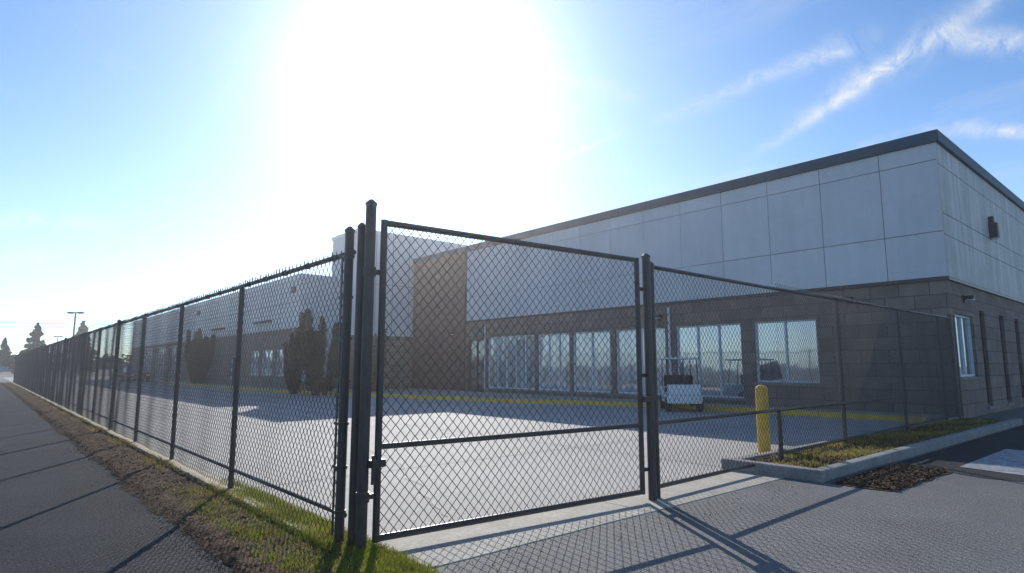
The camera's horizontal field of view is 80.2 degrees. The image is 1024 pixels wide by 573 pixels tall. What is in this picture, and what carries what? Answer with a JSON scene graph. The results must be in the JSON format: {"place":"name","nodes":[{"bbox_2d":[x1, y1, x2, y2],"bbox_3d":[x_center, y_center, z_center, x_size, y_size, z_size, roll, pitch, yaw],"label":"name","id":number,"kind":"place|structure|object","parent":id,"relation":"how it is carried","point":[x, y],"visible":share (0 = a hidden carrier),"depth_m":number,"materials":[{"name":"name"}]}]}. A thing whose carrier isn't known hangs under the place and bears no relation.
{"place":"outdoors","nodes":[
{"label":"outdoors","id":0,"kind":"place"},
{"bbox_2d":[3,377,915,539],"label":"yard pavement","id":1,"kind":"structure","parent":0,"point":[405,430],"depth_m":11.47,"materials":[{"name":"concrete"}]},
{"bbox_2d":[67,312,83,378],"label":"street lamp","id":2,"kind":"object","parent":1,"relation":"on","point":[74,325],"visible":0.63,"depth_m":75.00,"materials":[{"name":"metal"}]},
{"bbox_2d":[121,367,150,381],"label":"parked car","id":3,"kind":"object","parent":1,"relation":"on","point":[136,368],"visible":0.24,"depth_m":58.87,"materials":[{"name":"grey paint"}]},
{"bbox_2d":[184,329,215,383],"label":"columnar shrub","id":4,"kind":"object","parent":1,"relation":"on","point":[196,362],"visible":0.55,"depth_m":49.24,"materials":[{"name":"green plant"}]},
{"bbox_2d":[282,327,303,393],"bbox_3d":[-12.048,4.092,33.651,1.225,3.695,1.282,6,-10,-40],"label":"columnar shrub","id":5,"kind":"object","parent":1,"relation":"on","point":[290,364],"visible":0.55,"depth_m":33.38,"materials":[{"name":"green plant"}]},
{"bbox_2d":[297,309,341,394],"bbox_3d":[-10.167,3.499,32.328,2.271,4.531,2.171,6,-10,-40],"label":"columnar shrub","id":6,"kind":"object","parent":1,"relation":"on","point":[320,354],"visible":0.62,"depth_m":31.88,"materials":[{"name":"green plant"}]},
{"bbox_2d":[371,329,387,391],"bbox_3d":[-7.714,4.151,33.899,1.778,3.647,1.449,6,-10,-40],"label":"columnar shrub","id":7,"kind":"object","parent":1,"relation":"on","point":[374,370],"visible":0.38,"depth_m":33.52,"materials":[{"name":"green plant"}]},
{"bbox_2d":[370,450,449,519],"bbox_3d":[-2.529,2.955,11.039,0.277,0.001,10.928,3,-8,-22],"label":"crack sealant","id":8,"kind":"object","parent":1,"relation":"on","point":[421,493],"visible":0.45,"depth_m":7.05,"materials":[{"name":"black"}]},
{"bbox_2d":[89,382,822,487],"bbox_3d":[-25.530,7.658,46.743,18.200,0.002,95.000,6,-10,-40],"label":"pavement joint","id":9,"kind":"object","parent":1,"relation":"on","point":[482,434],"visible":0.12,"depth_m":13.36,"materials":[{"name":"grey concrete"}]},
{"bbox_2d":[159,381,925,421],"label":"yellow kerb","id":10,"kind":"structure","parent":1,"relation":"on","point":[585,403],"depth_m":23.94,"materials":[{"name":"paint"}]},
{"bbox_2d":[659,357,703,411],"bbox_3d":[5.859,3.389,21.180,1.200,1.810,2.290,-1,-8,7],"label":"utility cart","id":11,"kind":"object","parent":1,"relation":"on","point":[676,395],"visible":0.76,"depth_m":20.27,"materials":[{"name":"white paint"}]},
{"bbox_2d":[754,385,770,453],"bbox_3d":[4.368,2.311,10.585,0.340,1.180,0.340,6,-10,-40],"label":"yellow bollard","id":12,"kind":"object","parent":1,"relation":"on","point":[759,420],"visible":0.58,"depth_m":10.51,"materials":[{"name":"metal"}]},
{"bbox_2d":[0,369,1023,567],"bbox_3d":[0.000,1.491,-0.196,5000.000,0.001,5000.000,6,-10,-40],"label":"ground","id":13,"kind":"structure","parent":0,"point":[1005,414],"depth_m":20.07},
{"bbox_2d":[0,367,13,373],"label":"parked car","id":14,"kind":"object","parent":13,"relation":"on","point":[5,369],"visible":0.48,"depth_m":129.43,"materials":[{"name":"grey paint"}]},
{"bbox_2d":[0,337,14,368],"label":"pine tree","id":15,"kind":"object","parent":13,"relation":"on","point":[5,353],"visible":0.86,"depth_m":163.41,"materials":[{"name":"green plant"}]},
{"bbox_2d":[9,322,46,369],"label":"pine tree","id":16,"kind":"object","parent":13,"relation":"on","point":[34,341],"visible":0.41,"depth_m":133.81,"materials":[{"name":"green plant"}]},
{"bbox_2d":[8,354,130,369],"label":"distant tree line","id":17,"kind":"object","parent":13,"relation":"on","point":[14,355],"visible":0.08,"depth_m":276.94,"materials":[{"name":"plant"}]},
{"bbox_2d":[60,320,98,372],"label":"pine tree","id":18,"kind":"object","parent":13,"relation":"on","point":[82,328],"visible":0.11,"depth_m":109.62,"materials":[{"name":"green plant"}]},
{"bbox_2d":[0,382,231,572],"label":"footpath","id":19,"kind":"structure","parent":13,"relation":"on","point":[57,515],"depth_m":6.04,"materials":[{"name":"concrete"}]},
{"bbox_2d":[74,449,810,572],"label":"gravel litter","id":20,"kind":"object","parent":19,"relation":"on","point":[435,565],"visible":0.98,"depth_m":5.77,"materials":[{"name":"grey stone"}]},
{"bbox_2d":[11,382,347,552],"bbox_3d":[-23.985,5.575,30.853,0.210,0.100,69.250,6,-10,-40],"label":"mow strip","id":21,"kind":"object","parent":13,"relation":"on","point":[192,472],"visible":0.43,"depth_m":8.90,"materials":[{"name":"concrete"}]},
{"bbox_2d":[13,222,364,545],"bbox_3d":[-23.651,4.164,30.674,0.138,2.750,68.245,6,-10,-40],"label":"chain link fence","id":22,"kind":"object","parent":21,"relation":"on","point":[28,375],"visible":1,"depth_m":7.70,"materials":[{"name":"metal"}]},
{"bbox_2d":[0,382,439,572],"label":"soil verge","id":23,"kind":"structure","parent":13,"relation":"on","point":[35,403],"depth_m":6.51,"materials":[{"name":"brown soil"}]},
{"bbox_2d":[131,273,337,388],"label":"warehouse wing","id":24,"kind":"structure","parent":13,"relation":"on","point":[280,316],"depth_m":42.90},
{"bbox_2d":[333,335,412,389],"bbox_3d":[-4.246,5.527,43.515,16.980,3.400,3.730,6,-10,-40],"label":"base","id":25,"kind":"object","parent":13,"relation":"on","point":[401,375],"depth_m":38.42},
{"bbox_2d":[332,232,459,336],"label":"walls","id":26,"kind":"structure","parent":25,"relation":"on","point":[339,245],"depth_m":39.08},
{"bbox_2d":[374,242,411,332],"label":"joints","id":27,"kind":"object","parent":26,"relation":"attached to","point":[391,285],"visible":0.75,"depth_m":38.73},
{"bbox_2d":[331,228,467,246],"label":"coping","id":28,"kind":"object","parent":26,"relation":"on","point":[399,236],"visible":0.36,"depth_m":40.18,"materials":[{"name":"grey metal"}]},
{"bbox_2d":[411,252,466,390],"bbox_3d":[-4.421,2.318,37.332,0.420,8.150,5.600,6,-10,-40],"label":"brick bay","id":29,"kind":"object","parent":13,"relation":"on","point":[440,328],"visible":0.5,"depth_m":36.96,"materials":[{"name":"brown brick"}]},
{"bbox_2d":[436,343,458,348],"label":"bay lights","id":30,"kind":"object","parent":29,"relation":"attached to","point":[438,345],"visible":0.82,"depth_m":36.61},
{"bbox_2d":[170,381,943,420],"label":"walkway","id":31,"kind":"structure","parent":13,"relation":"on","point":[434,392],"depth_m":29.02,"materials":[{"name":"concrete"}]},
{"bbox_2d":[378,469,784,567],"bbox_3d":[1.189,2.413,6.693,5.900,0.062,0.950,6,-10,-40],"label":"concrete apron","id":32,"kind":"object","parent":13,"relation":"on","point":[447,547],"visible":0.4,"depth_m":5.85,"materials":[{"name":"grey concrete"}]},
{"bbox_2d":[355,199,660,550],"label":"chain link gate","id":33,"kind":"structure","parent":32,"relation":"on","point":[376,462],"depth_m":5.72,"materials":[{"name":"black metal"}]},
{"bbox_2d":[465,280,955,415],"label":"block wall","id":34,"kind":"structure","parent":13,"relation":"on","point":[932,297],"depth_m":20.21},
{"bbox_2d":[469,339,483,391],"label":"frame","id":35,"kind":"object","parent":34,"relation":"in","point":[477,363],"visible":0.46,"depth_m":34.45,"materials":[{"name":"metal"}]},
{"bbox_2d":[470,341,483,391],"bbox_3d":[-1.923,4.506,34.223,0.015,2.960,1.460,6,-10,-40],"label":"glass","id":36,"kind":"object","parent":35,"relation":"attached to","point":[474,362],"visible":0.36,"depth_m":34.27,"materials":[{"name":"clear glass"}]},
{"bbox_2d":[486,388,535,390],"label":"sill","id":37,"kind":"structure","parent":34,"relation":"attached to","point":[510,389],"depth_m":31.60,"materials":[{"name":"concrete"}]},
{"bbox_2d":[489,335,534,389],"bbox_3d":[-0.004,3.990,32.031,0.100,2.750,3.800,6,-10,-40],"label":"frame","id":38,"kind":"object","parent":34,"relation":"attached to","point":[507,387],"visible":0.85,"depth_m":32.20,"materials":[{"name":"metal"}]},
{"bbox_2d":[490,336,534,387],"bbox_3d":[0.009,3.991,32.042,0.015,2.710,3.760,6,-10,-40],"label":"glass","id":39,"kind":"object","parent":38,"relation":"attached to","point":[513,363],"visible":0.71,"depth_m":31.96,"materials":[{"name":"clear glass"}]},
{"bbox_2d":[536,390,570,392],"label":"sill","id":40,"kind":"structure","parent":34,"relation":"attached to","point":[553,391],"depth_m":29.28,"materials":[{"name":"concrete"}]},
{"bbox_2d":[538,333,569,390],"bbox_3d":[2.091,3.674,29.633,0.100,2.750,2.200,6,-10,-40],"label":"frame","id":41,"kind":"object","parent":34,"relation":"attached to","point":[539,335],"visible":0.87,"depth_m":29.70,"materials":[{"name":"silver metal"}]},
{"bbox_2d":[540,334,569,389],"bbox_3d":[2.104,3.676,29.644,0.015,2.710,2.160,6,-10,-40],"label":"glass","id":42,"kind":"object","parent":41,"relation":"attached to","point":[554,359],"visible":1,"depth_m":29.66,"materials":[{"name":"clear glass"}]},
{"bbox_2d":[484,307,671,390],"bbox_3d":[2.435,3.260,28.978,0.099,3.700,12.084,6,-10,-40],"label":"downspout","id":43,"kind":"object","parent":34,"relation":"attached to","point":[668,312],"visible":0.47,"depth_m":24.61,"materials":[{"name":"grey metal"}]},
{"bbox_2d":[571,391,611,394],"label":"sill","id":44,"kind":"structure","parent":34,"relation":"attached to","point":[592,393],"depth_m":27.42,"materials":[{"name":"metal"}]},
{"bbox_2d":[573,330,610,392],"bbox_3d":[3.695,3.433,27.797,0.100,2.750,2.300,6,-10,-40],"label":"frame","id":45,"kind":"object","parent":34,"relation":"attached to","point":[592,362],"visible":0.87,"depth_m":27.90,"materials":[{"name":"silver metal"}]},
{"bbox_2d":[575,332,610,390],"bbox_3d":[3.708,3.434,27.808,0.015,2.710,2.260,6,-10,-40],"label":"glass","id":46,"kind":"object","parent":45,"relation":"attached to","point":[596,363],"visible":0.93,"depth_m":27.79,"materials":[{"name":"clear glass"}]},
{"bbox_2d":[615,393,659,396],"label":"sill","id":47,"kind":"structure","parent":34,"relation":"attached to","point":[630,394],"depth_m":25.89,"materials":[{"name":"concrete"}]},
{"bbox_2d":[616,327,665,394],"bbox_3d":[5.495,3.161,25.736,0.100,2.750,2.600,6,-10,-40],"label":"frame","id":48,"kind":"object","parent":34,"relation":"attached to","point":[618,360],"visible":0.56,"depth_m":26.39,"materials":[{"name":"silver metal"}]},
{"bbox_2d":[618,329,665,392],"bbox_3d":[5.508,3.163,25.747,0.015,2.710,2.560,6,-10,-40],"label":"glass","id":49,"kind":"object","parent":48,"relation":"attached to","point":[626,363],"visible":0.5,"depth_m":26.11,"materials":[{"name":"clear glass"}]},
{"bbox_2d":[676,323,743,397],"bbox_3d":[7.590,2.846,23.338,0.100,2.750,2.800,6,-10,-40],"label":"frame","id":50,"kind":"object","parent":34,"relation":"attached to","point":[721,385],"visible":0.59,"depth_m":23.31,"materials":[{"name":"metal"}]},
{"bbox_2d":[679,325,743,396],"bbox_3d":[7.604,2.847,23.349,0.015,2.710,2.760,6,-10,-40],"label":"glass","id":51,"kind":"object","parent":50,"relation":"attached to","point":[714,362],"visible":0.57,"depth_m":23.20,"materials":[{"name":"clear glass"}]},
{"bbox_2d":[704,397,745,400],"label":"sill","id":52,"kind":"structure","parent":34,"relation":"attached to","point":[713,398],"depth_m":22.55,"materials":[{"name":"concrete"}]},
{"bbox_2d":[466,276,1023,322],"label":"ledge","id":53,"kind":"object","parent":34,"relation":"on","point":[910,281],"visible":0.84,"depth_m":20.96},
{"bbox_2d":[466,159,944,320],"bbox_3d":[14.439,-0.078,34.804,25.000,4.060,23.360,6,-10,-40],"label":"panel backing","id":54,"kind":"object","parent":53,"relation":"on","point":[738,259],"visible":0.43,"depth_m":21.66,"materials":[{"name":"grey metal"}]},
{"bbox_2d":[467,142,947,320],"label":"wall panels","id":55,"kind":"object","parent":54,"relation":"attached to","point":[909,203],"visible":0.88,"depth_m":21.48,"materials":[{"name":"grey metal"}]},
{"bbox_2d":[935,142,1023,300],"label":"facade panels","id":56,"kind":"object","parent":54,"relation":"attached to","point":[971,201],"visible":0.97,"depth_m":20.55,"materials":[{"name":"grey metal"}]},
{"bbox_2d":[988,216,999,239],"bbox_3d":[17.079,-2.084,21.558,0.250,0.840,0.255,6,-10,-40],"label":"wall lamp","id":57,"kind":"object","parent":56,"relation":"attached to","point":[993,227],"visible":1,"depth_m":21.48,"materials":[{"name":"metal"}]},
{"bbox_2d":[754,319,819,382],"bbox_3d":[9.555,2.252,21.129,0.100,2.150,2.200,6,-10,-40],"label":"frame","id":58,"kind":"object","parent":34,"relation":"attached to","point":[757,360],"visible":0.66,"depth_m":21.16,"materials":[{"name":"metal"}]},
{"bbox_2d":[757,321,818,380],"bbox_3d":[9.568,2.254,21.140,0.015,2.110,2.160,6,-10,-40],"label":"glass","id":59,"kind":"object","parent":58,"relation":"attached to","point":[781,355],"visible":0.57,"depth_m":21.14,"materials":[{"name":"clear glass"}]},
{"bbox_2d":[755,382,821,385],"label":"sill","id":60,"kind":"structure","parent":34,"relation":"attached to","point":[764,383],"depth_m":20.73,"materials":[{"name":"concrete"}]},
{"bbox_2d":[898,425,1023,481],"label":"dark asphalt lot","id":61,"kind":"structure","parent":13,"relation":"on","point":[953,459],"depth_m":10.40,"materials":[{"name":"grey asphalt"}]},
{"bbox_2d":[960,449,1023,474],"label":"faded road marking","id":62,"kind":"object","parent":61,"relation":"on","point":[1010,461],"visible":1,"depth_m":9.50,"materials":[{"name":"paint"}]},
{"bbox_2d":[950,281,1023,417],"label":"block wall","id":63,"kind":"structure","parent":13,"relation":"on","point":[991,308],"depth_m":20.36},
{"bbox_2d":[955,314,974,376],"bbox_3d":[13.649,1.799,18.454,2.000,1.850,0.100,6,-10,-40],"label":"frame","id":64,"kind":"object","parent":63,"relation":"attached to","point":[962,345],"visible":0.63,"depth_m":18.52,"materials":[{"name":"silver metal"}]},
{"bbox_2d":[955,317,971,374],"bbox_3d":[13.638,1.801,18.467,1.960,1.810,0.015,6,-10,-40],"label":"glass","id":65,"kind":"object","parent":64,"relation":"attached to","point":[966,346],"visible":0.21,"depth_m":18.72,"materials":[{"name":"clear glass"}]},
{"bbox_2d":[963,295,975,302],"bbox_3d":[13.940,0.372,18.535,0.280,0.240,0.280,6,-10,-40],"label":"wall lamp","id":66,"kind":"object","parent":63,"relation":"attached to","point":[969,297],"visible":1,"depth_m":18.46,"materials":[{"name":"metal"}]},
{"bbox_2d":[961,376,980,379],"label":"sill","id":67,"kind":"structure","parent":63,"relation":"attached to","point":[968,378],"depth_m":18.08,"materials":[{"name":"concrete"}]},
{"bbox_2d":[979,312,989,405],"bbox_3d":[15.293,2.332,19.820,0.650,3.050,0.100,6,-10,-40],"label":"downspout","id":68,"kind":"object","parent":63,"relation":"attached to","point":[984,358],"visible":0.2,"depth_m":19.97,"materials":[{"name":"black metal"}]},
{"bbox_2d":[999,316,1008,401],"bbox_3d":[17.353,2.565,21.589,0.700,3.050,0.100,6,-10,-40],"label":"frame","id":69,"kind":"object","parent":63,"relation":"attached to","point":[1003,359],"visible":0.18,"depth_m":21.76,"materials":[{"name":"black metal"}]},
{"bbox_2d":[1014,320,1023,399],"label":"frame","id":70,"kind":"object","parent":63,"relation":"attached to","point":[1019,359],"visible":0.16,"depth_m":23.38,"materials":[{"name":"black metal"}]},
{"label":"utility pole","id":71,"kind":"object","parent":13,"relation":"on","visible":0},
{"bbox_2d":[0,322,112,327],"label":"power line","id":72,"kind":"object","parent":71,"relation":"attached to","point":[54,323],"visible":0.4,"depth_m":186.28,"materials":[{"name":"metal"}]},
{"bbox_2d":[0,0,1023,361],"label":"sky","id":73,"kind":"structure","parent":0,"point":[154,154],"materials":[{"name":"blue"}]},
{"bbox_2d":[433,413,1023,572],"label":"asphalt road","id":74,"kind":"structure","parent":0,"point":[952,523],"depth_m":5.40,"materials":[{"name":"grey asphalt"}]},
{"bbox_2d":[721,416,1022,482],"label":"planter kerb","id":75,"kind":"structure","parent":74,"relation":"on","point":[827,473],"depth_m":9.09,"materials":[{"name":"concrete"}]},
{"bbox_2d":[748,417,1005,467],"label":"planter grass","id":76,"kind":"structure","parent":74,"relation":"on","point":[860,451],"depth_m":11.11,"materials":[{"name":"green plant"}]},
{"bbox_2d":[654,265,963,487],"bbox_3d":[7.057,1.618,12.099,14.670,2.950,0.117,7,-10,-42],"label":"chain link fence","id":77,"kind":"object","parent":76,"relation":"on","point":[956,388],"visible":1,"depth_m":10.47,"materials":[{"name":"metal"}]},
{"bbox_2d":[833,463,951,490],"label":"bark mulch","id":78,"kind":"object","parent":74,"relation":"on","point":[894,474],"visible":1,"depth_m":8.18,"materials":[{"name":"brown wood"}]},
{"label":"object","id":79,"kind":"object","parent":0,"visible":0},
{"bbox_3d":[12.624,-1.722,37.411,24.640,0.060,28.600,6,-10,-40],"label":"roof","id":80,"kind":"object","parent":79,"relation":"on","visible":0},
{"bbox_2d":[413,129,1023,263],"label":"coping","id":81,"kind":"object","parent":80,"relation":"on","point":[937,136],"visible":0.78,"depth_m":22.36,"materials":[{"name":"black metal"}]}
]}

